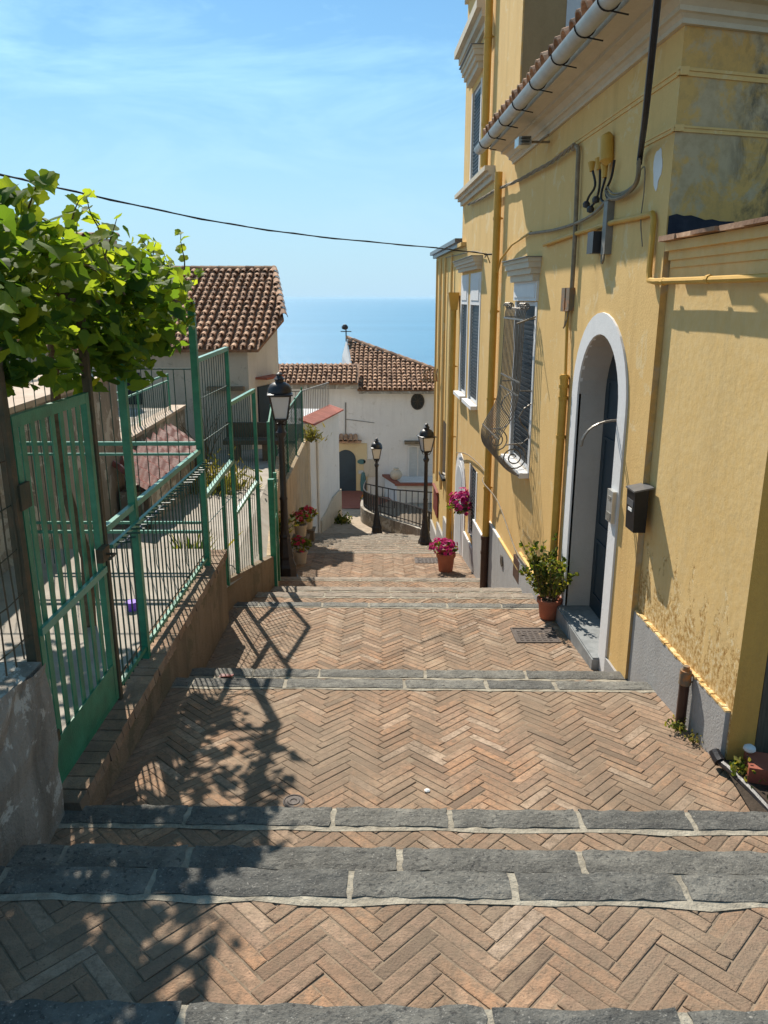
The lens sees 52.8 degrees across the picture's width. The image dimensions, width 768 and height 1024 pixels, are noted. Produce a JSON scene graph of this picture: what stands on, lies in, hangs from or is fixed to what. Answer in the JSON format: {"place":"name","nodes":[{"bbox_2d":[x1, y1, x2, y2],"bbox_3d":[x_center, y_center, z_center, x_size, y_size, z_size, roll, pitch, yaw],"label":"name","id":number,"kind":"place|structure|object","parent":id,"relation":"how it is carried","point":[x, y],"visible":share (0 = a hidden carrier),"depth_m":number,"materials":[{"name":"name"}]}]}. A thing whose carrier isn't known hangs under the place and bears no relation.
{"place":"outdoors","nodes":[
{"label":"outdoors","id":0,"kind":"place"},
{"bbox_2d":[10,374,80,396],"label":"terrace","id":1,"kind":"structure","parent":0,"point":[18,390],"depth_m":9.08,"materials":[{"name":"tile"}]},
{"bbox_2d":[0,549,202,730],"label":"garden terrace","id":2,"kind":"structure","parent":0,"point":[8,647],"depth_m":6.33,"materials":[{"name":"concrete"}]},
{"bbox_2d":[0,169,204,627],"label":"grape vine","id":3,"kind":"object","parent":2,"relation":"on","point":[43,262],"visible":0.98,"depth_m":4.20,"materials":[{"name":"green plant"}]},
{"bbox_2d":[13,368,201,563],"bbox_3d":[-3.970,-0.398,7.206,4.460,1.856,0.034,0,16,0],"label":"cross fence","id":4,"kind":"object","parent":2,"relation":"on","point":[146,443],"visible":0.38,"depth_m":7.16,"materials":[{"name":"metal"}]},
{"bbox_2d":[9,265,287,449],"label":"beige house","id":5,"kind":"structure","parent":0,"point":[240,311],"depth_m":17.44,"materials":[{"name":"ceramic"}]},
{"bbox_2d":[257,384,269,421],"bbox_3d":[-2.739,-2.453,17.919,0.030,0.950,0.650,6,17,20],"label":"window","id":6,"kind":"structure","parent":5,"relation":"in","point":[263,401],"depth_m":17.78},
{"bbox_2d":[94,449,278,586],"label":"yard floor","id":7,"kind":"structure","parent":0,"point":[263,467],"depth_m":11.23,"materials":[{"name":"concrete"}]},
{"bbox_2d":[0,373,124,576],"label":"terrace wall","id":8,"kind":"structure","parent":7,"relation":"on","point":[107,432],"depth_m":9.03,"materials":[{"name":"paint"}]},
{"bbox_2d":[118,405,185,487],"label":"terrace wall","id":9,"kind":"structure","parent":7,"relation":"on","point":[160,423],"depth_m":14.18,"materials":[{"name":"tile"}]},
{"bbox_2d":[117,374,170,435],"bbox_3d":[-4.125,-1.785,12.995,0.030,0.695,4.031,0,16,-1],"label":"terrace railing","id":10,"kind":"object","parent":9,"relation":"on","point":[137,393],"visible":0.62,"depth_m":13.60,"materials":[{"name":"metal"}]},
{"bbox_2d":[112,423,197,529],"bbox_3d":[-3.450,-0.532,12.046,0.660,1.226,3.700,0,16,0],"label":"lean to","id":11,"kind":"object","parent":7,"relation":"on","point":[154,467],"visible":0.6,"depth_m":11.51,"materials":[{"name":"red tile"}]},
{"bbox_2d":[177,403,227,464],"bbox_3d":[-3.727,-1.536,15.353,1.415,1.371,0.982,-4,16,-13],"label":"bare shrub","id":12,"kind":"object","parent":7,"relation":"on","point":[205,441],"visible":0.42,"depth_m":15.37,"materials":[{"name":"brown plant"}]},
{"bbox_2d":[165,528,241,549],"bbox_3d":[-2.102,0.421,8.803,0.914,0.483,0.707,0,16,0],"label":"weed","id":13,"kind":"object","parent":7,"relation":"on","point":[191,544],"visible":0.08,"depth_m":8.84,"materials":[{"name":"green plant"}]},
{"bbox_2d":[188,446,263,495],"bbox_3d":[-2.993,-0.673,13.247,1.924,0.894,1.614,0,16,0],"label":"dry bush","id":14,"kind":"object","parent":7,"relation":"on","point":[226,479],"visible":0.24,"depth_m":13.15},
{"bbox_2d":[227,556,274,611],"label":"yard wall","id":15,"kind":"structure","parent":7,"relation":"on","point":[258,576],"depth_m":9.25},
{"bbox_2d":[198,347,262,585],"bbox_3d":[-1.648,-0.362,8.415,0.081,2.800,2.238,1,16,3],"label":"stepped railing","id":16,"kind":"object","parent":15,"relation":"on","point":[220,478],"visible":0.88,"depth_m":8.39,"materials":[{"name":"green paint"}]},
{"bbox_2d":[223,422,278,460],"bbox_3d":[-2.750,-1.476,16.304,1.200,0.770,0.510,0,16,0],"label":"stone bench","id":17,"kind":"object","parent":7,"relation":"on","point":[262,432],"visible":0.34,"depth_m":16.36,"materials":[{"name":"grey stone"}]},
{"bbox_2d":[0,0,467,297],"label":"sky","id":18,"kind":"structure","parent":0,"point":[344,119],"materials":[{"name":"blue"}]},
{"bbox_2d":[342,491,362,507],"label":"entrance paving","id":19,"kind":"structure","parent":0,"point":[351,499],"depth_m":31.67,"materials":[{"name":"tile"}]},
{"bbox_2d":[277,298,435,365],"bbox_3d":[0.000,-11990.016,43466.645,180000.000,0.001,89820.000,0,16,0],"label":"sea","id":20,"kind":"structure","parent":0,"point":[309,330],"depth_m":1657.03,"materials":[{"name":"liquid"}]},
{"bbox_2d":[292,549,436,551],"bbox_3d":[-0.428,1.360,16.482,4.143,0.959,1.094,0,16,0],"label":"stair step","id":21,"kind":"object","parent":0,"point":[406,550],"visible":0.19,"depth_m":16.77,"materials":[{"name":"stone"}]},
{"bbox_2d":[311,542,417,543],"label":"stair step","id":22,"kind":"object","parent":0,"point":[370,542],"visible":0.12,"depth_m":19.79,"materials":[{"name":"stone"}]},
{"bbox_2d":[416,423,435,544],"bbox_3d":[1.011,-0.585,18.754,0.368,3.150,0.368,-6,16,-19],"label":"street lamp","id":23,"kind":"object","parent":22,"relation":"on","point":[426,437],"visible":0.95,"depth_m":18.62,"materials":[{"name":"black metal"}]},
{"bbox_2d":[292,545,437,547],"bbox_3d":[-0.452,1.339,17.980,4.096,0.959,1.091,0,16,0],"label":"stair step","id":24,"kind":"object","parent":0,"point":[372,546],"visible":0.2,"depth_m":18.27,"materials":[{"name":"stone"}]},
{"bbox_2d":[292,547,444,549],"bbox_3d":[-0.443,1.350,17.230,4.114,0.959,1.090,0,16,0],"label":"stair step","id":25,"kind":"object","parent":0,"point":[408,548],"visible":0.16,"depth_m":17.52,"materials":[{"name":"stone"}]},
{"bbox_2d":[314,540,432,541],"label":"stair step","id":26,"kind":"object","parent":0,"point":[357,541],"visible":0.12,"depth_m":20.52,"materials":[{"name":"stone"}]},
{"bbox_2d":[315,539,432,540],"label":"stair step","id":27,"kind":"object","parent":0,"point":[376,539],"visible":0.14,"depth_m":21.29,"materials":[{"name":"stone"}]},
{"bbox_2d":[306,526,315,541],"bbox_3d":[-2.020,0.753,20.549,0.400,0.650,0.400,0,16,0],"label":"pedestal","id":28,"kind":"object","parent":27,"relation":"on","point":[311,532],"visible":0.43,"depth_m":20.34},
{"bbox_2d":[297,505,317,529],"bbox_3d":[-2.014,0.131,20.384,0.576,0.636,0.532,-13,20,-38],"label":"geranium pot","id":29,"kind":"object","parent":28,"relation":"on","point":[311,510],"visible":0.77,"depth_m":20.30,"materials":[{"name":"pink plant"}]},
{"bbox_2d":[322,496,431,533],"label":"square paving","id":30,"kind":"structure","parent":0,"point":[356,525],"depth_m":28.32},
{"bbox_2d":[285,404,343,532],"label":"white corner house","id":31,"kind":"structure","parent":30,"relation":"on","point":[325,492],"depth_m":26.12,"materials":[{"name":"paint"}]},
{"bbox_2d":[289,382,328,420],"bbox_3d":[-3.065,-3.530,25.142,4.197,0.966,1.631,-12,20,-37],"label":"balcony railing","id":32,"kind":"object","parent":31,"relation":"on","point":[315,397],"visible":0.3,"depth_m":25.69,"materials":[{"name":"grey metal"}]},
{"bbox_2d":[278,336,433,495],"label":"white house","id":33,"kind":"structure","parent":30,"relation":"on","point":[385,397],"depth_m":32.51,"materials":[{"name":"paint"}]},
{"bbox_2d":[339,450,355,490],"bbox_3d":[-1.623,-1.652,32.991,0.854,2.022,0.026,0,15,0],"label":"door","id":34,"kind":"structure","parent":33,"relation":"in","point":[347,460],"depth_m":32.94,"materials":[{"name":"teal paint"}]},
{"bbox_2d":[364,459,374,476],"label":"wall panel","id":35,"kind":"structure","parent":33,"relation":"attached to","point":[369,468],"depth_m":32.91,"materials":[{"name":"beige paint"}]},
{"bbox_2d":[382,474,432,502],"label":"balcony block","id":36,"kind":"structure","parent":33,"relation":"attached to","point":[415,483],"depth_m":31.61,"materials":[{"name":"white paint"}]},
{"bbox_2d":[408,446,423,475],"bbox_3d":[1.433,-2.062,32.902,0.835,1.529,0.082,0,15,0],"label":"window","id":37,"kind":"structure","parent":33,"relation":"in","point":[415,456],"depth_m":32.85,"materials":[{"name":"white paint"}]},
{"bbox_2d":[411,394,423,409],"bbox_3d":[1.398,-4.599,32.211,0.577,0.707,0.062,0,15,0],"label":"oval window","id":38,"kind":"structure","parent":33,"relation":"in","point":[417,400],"depth_m":32.20,"materials":[{"name":"glass"}]},
{"bbox_2d":[371,438,381,533],"bbox_3d":[-0.240,-0.841,25.399,0.377,3.225,0.377,0,16,0],"label":"street lamp","id":39,"kind":"object","parent":30,"relation":"on","point":[376,446],"visible":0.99,"depth_m":25.34,"materials":[{"name":"black metal"}]},
{"bbox_2d":[360,480,431,535],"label":"curved parapet","id":40,"kind":"structure","parent":30,"relation":"on","point":[391,525],"depth_m":25.72,"materials":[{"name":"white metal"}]},
{"bbox_2d":[367,483,431,507],"bbox_3d":[1.209,-0.473,30.295,4.062,1.121,0.206,3,16,11],"label":"lane railing","id":41,"kind":"object","parent":30,"relation":"on","point":[412,491],"visible":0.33,"depth_m":30.30,"materials":[{"name":"black metal"}]},
{"bbox_2d":[312,543,442,545],"bbox_3d":[-0.472,1.328,18.730,4.057,0.959,1.090,0,16,0],"label":"stair step","id":42,"kind":"object","parent":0,"point":[368,544],"visible":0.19,"depth_m":19.03,"materials":[{"name":"stone"}]},
{"bbox_2d":[292,534,309,545],"bbox_3d":[-1.980,0.888,18.511,0.400,0.650,0.400,0,16,0],"label":"pedestal","id":43,"kind":"object","parent":42,"relation":"on","point":[307,536],"visible":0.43,"depth_m":18.32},
{"bbox_2d":[288,510,312,537],"bbox_3d":[-1.971,0.270,18.335,0.576,0.636,0.532,10,19,33],"label":"geranium pot","id":44,"kind":"object","parent":43,"relation":"on","point":[300,529],"visible":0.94,"depth_m":18.24,"materials":[{"name":"beige ceramic"}]},
{"bbox_2d":[279,577,479,587],"bbox_3d":[-0.099,1.716,12.608,3.804,0.914,1.384,0,16,0],"label":"stair step","id":45,"kind":"object","parent":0,"point":[376,582],"visible":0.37,"depth_m":12.91,"materials":[{"name":"ceramic"}]},
{"bbox_2d":[0,865,767,1011],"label":"stair step","id":46,"kind":"object","parent":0,"point":[573,941],"visible":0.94,"depth_m":2.73,"materials":[{"name":"ceramic"}]},
{"bbox_2d":[0,999,767,1023],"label":"stair step","id":47,"kind":"object","parent":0,"point":[30,1011],"visible":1,"depth_m":2.23,"materials":[{"name":"stone"}]},
{"bbox_2d":[293,551,474,577],"bbox_3d":[-0.369,1.514,14.616,4.262,1.270,3.319,0,16,0],"label":"stair landing","id":48,"kind":"object","parent":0,"point":[390,564],"visible":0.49,"depth_m":14.82,"materials":[{"name":"brick"}]},
{"bbox_2d":[267,372,297,576],"bbox_3d":[-1.730,-0.552,13.234,0.425,3.638,0.425,-2,16,-8],"label":"street lamp","id":49,"kind":"object","parent":48,"relation":"on","point":[279,393],"visible":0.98,"depth_m":13.10,"materials":[{"name":"black metal"}]},
{"bbox_2d":[291,535,312,564],"bbox_3d":[-1.621,0.734,14.930,0.463,0.553,0.501,5,16,18],"label":"geranium pot","id":50,"kind":"object","parent":48,"relation":"on","point":[300,555],"visible":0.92,"depth_m":14.86,"materials":[{"name":"ceramic"}]},
{"bbox_2d":[414,557,437,563],"bbox_3d":[0.884,0.959,15.272,0.550,0.077,0.500,0,16,0],"label":"manhole cover","id":51,"kind":"object","parent":48,"relation":"on","point":[433,560],"visible":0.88,"depth_m":15.26,"materials":[{"name":"grey metal"}]},
{"bbox_2d":[428,537,457,572],"bbox_3d":[1.091,0.786,14.304,0.571,0.646,0.570,0,16,0],"label":"flower pot","id":52,"kind":"object","parent":48,"relation":"on","point":[446,556],"visible":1,"depth_m":14.20,"materials":[{"name":"ceramic"}]},
{"bbox_2d":[6,843,767,874],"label":"stair step","id":53,"kind":"object","parent":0,"point":[589,861],"visible":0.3,"depth_m":3.36,"materials":[{"name":"stone"}]},
{"bbox_2d":[251,592,537,603],"bbox_3d":[-0.035,1.565,9.112,3.931,0.914,1.131,0,16,0],"label":"stair step","id":54,"kind":"object","parent":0,"point":[446,598],"visible":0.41,"depth_m":9.36,"materials":[{"name":"brick"}]},
{"bbox_2d":[270,586,521,593],"bbox_3d":[-0.051,1.546,9.852,3.899,0.914,1.026,0,16,0],"label":"stair step","id":55,"kind":"object","parent":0,"point":[324,589],"visible":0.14,"depth_m":10.08,"materials":[{"name":"stone"}]},
{"bbox_2d":[206,602,598,670],"bbox_3d":[0.009,1.730,7.602,4.020,1.043,2.596,0,16,0],"label":"stair landing","id":56,"kind":"object","parent":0,"point":[373,636],"visible":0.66,"depth_m":7.67,"materials":[{"name":"ceramic"}]},
{"bbox_2d":[62,550,228,810],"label":"terrace wall","id":57,"kind":"structure","parent":56,"relation":"on","point":[186,641],"depth_m":5.43,"materials":[{"name":"ceramic"}]},
{"bbox_2d":[76,318,122,699],"bbox_3d":[-1.700,0.016,4.638,0.050,2.490,0.050,0,16,0],"label":"fence post","id":58,"kind":"object","parent":57,"relation":"on","point":[86,377],"visible":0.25,"depth_m":4.58,"materials":[{"name":"metal"}]},
{"bbox_2d":[116,311,150,658],"bbox_3d":[-1.700,-0.143,5.211,0.058,2.490,0.058,0,16,0],"label":"fence post","id":59,"kind":"object","parent":57,"relation":"on","point":[124,411],"visible":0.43,"depth_m":5.21,"materials":[{"name":"metal"}]},
{"bbox_2d":[106,449,211,685],"bbox_3d":[-1.643,0.288,6.052,0.146,1.110,2.490,0,16,0],"label":"hooked fence","id":60,"kind":"object","parent":57,"relation":"on","point":[117,518],"visible":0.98,"depth_m":5.84,"materials":[{"name":"metal"}]},
{"bbox_2d":[187,302,210,565],"bbox_3d":[-1.700,-0.660,7.133,0.068,2.460,0.068,0,16,0],"label":"fence post","id":61,"kind":"object","parent":57,"relation":"on","point":[195,378],"visible":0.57,"depth_m":7.08,"materials":[{"name":"metal"}]},
{"bbox_2d":[510,627,561,642],"bbox_3d":[1.515,1.237,7.753,0.440,0.042,0.400,0,16,0],"label":"manhole cover","id":62,"kind":"object","parent":56,"relation":"on","point":[527,635],"visible":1,"depth_m":7.74,"materials":[{"name":"grey metal"}]},
{"bbox_2d":[518,533,578,620],"bbox_3d":[1.709,0.710,8.062,0.692,0.884,0.596,9,18,30],"label":"potted shrub","id":63,"kind":"object","parent":56,"relation":"on","point":[549,600],"visible":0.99,"depth_m":8.06,"materials":[{"name":"green plant"}]},
{"bbox_2d":[189,667,627,681],"bbox_3d":[0.020,1.860,6.213,4.040,0.914,0.888,0,16,0],"label":"stair step","id":64,"kind":"object","parent":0,"point":[407,674],"visible":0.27,"depth_m":6.38,"materials":[{"name":"stone"}]},
{"bbox_2d":[50,804,767,852],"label":"stair step","id":65,"kind":"object","parent":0,"point":[580,830],"visible":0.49,"depth_m":3.83,"materials":[{"name":"stone"}]},
{"bbox_2d":[102,677,749,811],"bbox_3d":[0.125,1.964,4.961,4.251,1.023,2.307,0,16,0],"label":"stair landing","id":66,"kind":"object","parent":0,"point":[457,744],"visible":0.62,"depth_m":4.92,"materials":[{"name":"ceramic"}]},
{"bbox_2d":[283,794,304,807],"bbox_3d":[-0.509,1.629,4.358,0.124,0.008,0.124,0,16,0],"label":"drain cover","id":67,"kind":"object","parent":66,"relation":"on","point":[291,801],"visible":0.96,"depth_m":4.36,"materials":[{"name":"grey metal"}]},
{"bbox_2d":[664,714,686,731],"bbox_3d":[1.934,1.402,5.149,0.154,0.112,0.175,0,16,0],"label":"weed","id":68,"kind":"object","parent":66,"relation":"on","point":[677,726],"visible":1,"depth_m":5.12,"materials":[{"name":"green plant"}]},
{"bbox_2d":[675,665,692,730],"bbox_3d":[2.005,1.237,5.137,0.116,0.470,0.080,0,16,0],"label":"pipe stub","id":69,"kind":"object","parent":66,"relation":"on","point":[685,679],"visible":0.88,"depth_m":5.10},
{"bbox_2d":[628,216,767,759],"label":"annex wall","id":70,"kind":"structure","parent":66,"relation":"on","point":[701,611],"depth_m":4.84,"materials":[{"name":"yellow paint"}]},
{"bbox_2d":[754,655,767,752],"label":"timber gate","id":71,"kind":"structure","parent":70,"relation":"attached to","point":[761,742],"depth_m":4.66,"materials":[{"name":"brown wood"}]},
{"bbox_2d":[709,748,767,810],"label":"drain hose","id":72,"kind":"object","parent":66,"relation":"on","point":[717,757],"visible":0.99,"depth_m":4.51,"materials":[{"name":"black plastic"}]},
{"bbox_2d":[743,751,767,784],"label":"flower pot","id":73,"kind":"object","parent":66,"relation":"on","point":[759,765],"visible":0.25,"depth_m":4.48,"materials":[{"name":"red ceramic"}]},
{"bbox_2d":[724,758,767,811],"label":"planted ground","id":74,"kind":"structure","parent":0,"point":[752,803],"depth_m":4.39,"materials":[{"name":"soil"}]},
{"bbox_2d":[729,756,765,788],"bbox_3d":[2.141,1.493,4.535,0.267,0.149,0.267,-8,17,-25],"label":"weed","id":75,"kind":"object","parent":74,"relation":"on","point":[735,767],"visible":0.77,"depth_m":4.53,"materials":[{"name":"green plant"}]},
{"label":"terrain","id":76,"kind":"structure","parent":0,"visible":0},
{"bbox_2d":[267,439,309,585],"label":"retaining wall","id":77,"kind":"structure","parent":76,"relation":"on","point":[297,486],"depth_m":20.44,"materials":[{"name":"paint"}]},
{"bbox_2d":[267,472,280,585],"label":"gate","id":78,"kind":"structure","parent":77,"relation":"on","point":[273,518],"depth_m":10.12,"materials":[{"name":"metal"}]},
{"bbox_2d":[266,387,303,477],"bbox_3d":[-2.267,-1.762,17.768,0.302,2.300,10.864,-1,16,-3],"label":"chainlink fence","id":79,"kind":"object","parent":77,"relation":"on","point":[296,423],"visible":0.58,"depth_m":19.45,"materials":[{"name":"green metal"}]},
{"bbox_2d":[298,421,331,442],"bbox_3d":[-2.222,-2.437,23.604,1.060,0.657,1.057,3,16,11],"label":"dry plant","id":80,"kind":"object","parent":77,"relation":"on","point":[310,436],"visible":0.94,"depth_m":23.54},
{"bbox_2d":[430,238,461,548],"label":"house","id":81,"kind":"structure","parent":76,"relation":"on","point":[448,277],"depth_m":18.75,"materials":[{"name":"yellow paint"}]},
{"bbox_2d":[446,0,580,587],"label":"tall house","id":82,"kind":"structure","parent":76,"relation":"on","point":[502,45],"depth_m":12.50,"materials":[{"name":"yellow paint"}]},
{"bbox_2d":[446,487,471,515],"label":"hanging flowers","id":83,"kind":"object","parent":82,"relation":"attached to","point":[463,507],"visible":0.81,"depth_m":14.67,"materials":[{"name":"pink plant"}]},
{"bbox_2d":[454,453,465,556],"bbox_3d":[1.565,0.177,16.107,0.062,2.850,1.451,-1,16,-2],"label":"door","id":84,"kind":"structure","parent":82,"relation":"in","point":[459,520],"depth_m":15.80,"materials":[{"name":"white paint"}]},
{"bbox_2d":[453,274,468,399],"bbox_3d":[1.631,-3.446,15.234,0.360,2.340,0.985,-1,16,-2],"label":"window","id":85,"kind":"structure","parent":82,"relation":"in","point":[464,278],"depth_m":15.26,"materials":[{"name":"white paint"}]},
{"bbox_2d":[453,255,482,409],"bbox_3d":[1.621,-3.375,14.489,0.440,2.600,2.572,-1,16,-2],"label":"window","id":86,"kind":"structure","parent":82,"relation":"in","point":[472,262],"depth_m":13.92,"materials":[{"name":"white paint"}]},
{"bbox_2d":[459,43,483,179],"bbox_3d":[1.603,-6.757,13.459,0.517,2.070,1.490,0,15,0],"label":"window","id":87,"kind":"structure","parent":82,"relation":"in","point":[471,67],"depth_m":13.33,"materials":[{"name":"white paint"}]},
{"bbox_2d":[468,463,476,534],"bbox_3d":[1.754,-0.161,14.331,0.253,1.350,0.885,-1,16,-2],"label":"window","id":88,"kind":"structure","parent":82,"relation":"in","point":[474,474],"depth_m":14.41,"materials":[{"name":"white paint"}]},
{"bbox_2d":[456,452,525,565],"bbox_3d":[1.600,-0.439,12.849,0.149,0.539,6.608,-1,16,-2],"label":"street cable","id":89,"kind":"object","parent":82,"relation":"attached to","point":[500,509],"visible":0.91,"depth_m":11.31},
{"bbox_2d":[467,142,575,205],"bbox_3d":[1.672,-4.535,10.727,0.042,0.285,7.021,-1,16,-2],"label":"twisted cable","id":90,"kind":"object","parent":82,"relation":"attached to","point":[556,158],"visible":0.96,"depth_m":9.06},
{"bbox_2d":[474,0,767,678],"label":"yellow house","id":91,"kind":"structure","parent":76,"relation":"on","point":[705,153],"depth_m":6.56,"materials":[{"name":"paint"}]},
{"bbox_2d":[481,256,541,478],"bbox_3d":[1.702,-1.866,9.978,0.656,2.657,1.521,-1,16,-2],"label":"window","id":92,"kind":"structure","parent":91,"relation":"in","point":[524,271],"depth_m":9.85,"materials":[{"name":"white paint"}]},
{"bbox_2d":[514,134,549,148],"bbox_3d":[1.646,-4.033,8.387,0.376,0.090,0.520,0,16,0],"label":"floodlight","id":93,"kind":"object","parent":91,"relation":"attached to","point":[523,142],"visible":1,"depth_m":8.43,"materials":[{"name":"metal"}]},
{"bbox_2d":[548,311,568,575],"bbox_3d":[1.839,-0.540,8.094,0.098,3.015,0.143,9,18,29],"label":"ochre pipe","id":94,"kind":"object","parent":91,"relation":"attached to","point":[561,420],"visible":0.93,"depth_m":8.01,"materials":[{"name":"metal"}]},
{"bbox_2d":[560,288,574,328],"bbox_3d":[1.842,-2.048,7.784,0.073,0.399,0.285,0,16,0],"label":"junction box","id":95,"kind":"object","parent":91,"relation":"attached to","point":[567,298],"visible":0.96,"depth_m":7.71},
{"bbox_2d":[570,144,580,287],"bbox_3d":[1.835,-2.864,7.518,0.044,1.324,0.302,-1,16,-2],"label":"wall conduit","id":96,"kind":"object","parent":91,"relation":"attached to","point":[576,147],"depth_m":7.39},
{"bbox_2d":[528,172,640,234],"bbox_3d":[1.828,-2.915,7.545,0.028,0.254,3.667,-1,16,-2],"label":"wall cable","id":97,"kind":"object","parent":91,"relation":"attached to","point":[598,209],"depth_m":7.26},
{"bbox_2d":[583,131,615,212],"bbox_3d":[1.864,-2.919,6.668,0.114,0.604,0.758,0,16,0],"label":"service head","id":98,"kind":"object","parent":91,"relation":"attached to","point":[604,159],"visible":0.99,"depth_m":6.51},
{"bbox_2d":[586,201,614,263],"bbox_3d":[1.858,-2.390,6.657,0.110,0.498,0.349,-1,16,-2],"label":"meter conduit","id":99,"kind":"object","parent":91,"relation":"attached to","point":[599,242],"visible":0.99,"depth_m":6.54,"materials":[{"name":"grey plastic"}]},
{"bbox_2d":[589,354,617,620],"bbox_3d":[2.185,-0.214,7.152,0.065,2.830,1.221,-1,16,-2],"label":"door","id":100,"kind":"structure","parent":91,"relation":"in","point":[611,395],"depth_m":7.57,"materials":[{"name":"teal paint"}]},
{"bbox_2d":[605,488,617,523],"bbox_3d":[1.906,-0.052,6.492,0.044,0.270,0.142,-1,16,-2],"label":"intercom","id":101,"kind":"object","parent":91,"relation":"attached to","point":[611,504],"visible":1,"depth_m":6.45,"materials":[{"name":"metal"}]},
{"bbox_2d":[604,158,640,200],"bbox_3d":[1.873,-2.598,6.110,0.033,0.247,0.760,-1,16,-2],"label":"cable bundle","id":102,"kind":"object","parent":91,"relation":"attached to","point":[624,193],"visible":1,"depth_m":5.99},
{"bbox_2d":[625,483,653,532],"bbox_3d":[1.926,-0.035,5.867,0.152,0.352,0.183,0,16,0],"label":"mailbox","id":103,"kind":"object","parent":91,"relation":"attached to","point":[637,505],"visible":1,"depth_m":5.80,"materials":[{"name":"black metal"}]},
{"bbox_2d":[636,0,661,164],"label":"drop cable","id":104,"kind":"object","parent":91,"relation":"attached to","point":[656,10],"visible":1,"depth_m":4.55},
{"bbox_2d":[542,210,767,285],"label":"ochre conduit","id":105,"kind":"object","parent":91,"relation":"attached to","point":[711,279],"visible":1,"depth_m":5.52,"materials":[{"name":"metal"}]},
{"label":"stair landing","id":106,"kind":"structure","parent":76,"relation":"on","visible":0},
{"bbox_2d":[0,662,64,866],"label":"concrete pier","id":107,"kind":"structure","parent":106,"relation":"on","point":[32,812],"depth_m":3.53,"materials":[{"name":"concrete"}]},
{"bbox_2d":[0,397,29,675],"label":"wire mesh","id":108,"kind":"object","parent":107,"relation":"on","point":[2,579],"visible":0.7,"depth_m":3.51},
{"bbox_2d":[0,347,41,663],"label":"fence post","id":109,"kind":"object","parent":107,"relation":"on","point":[33,653],"visible":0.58,"depth_m":3.57,"materials":[{"name":"metal"}]},
{"bbox_2d":[10,392,118,782],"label":"garden gate","id":110,"kind":"structure","parent":109,"relation":"attached to","point":[79,731],"depth_m":4.17,"materials":[{"name":"metal"}]},
{"bbox_3d":[1.622,-3.964,12.101,0.150,0.139,0.362,0,15,0],"label":"line anchor","id":111,"kind":"object","parent":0,"visible":0},
{"bbox_2d":[0,173,486,254],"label":"overhead line","id":112,"kind":"object","parent":111,"relation":"attached to","point":[70,190],"visible":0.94,"depth_m":9.04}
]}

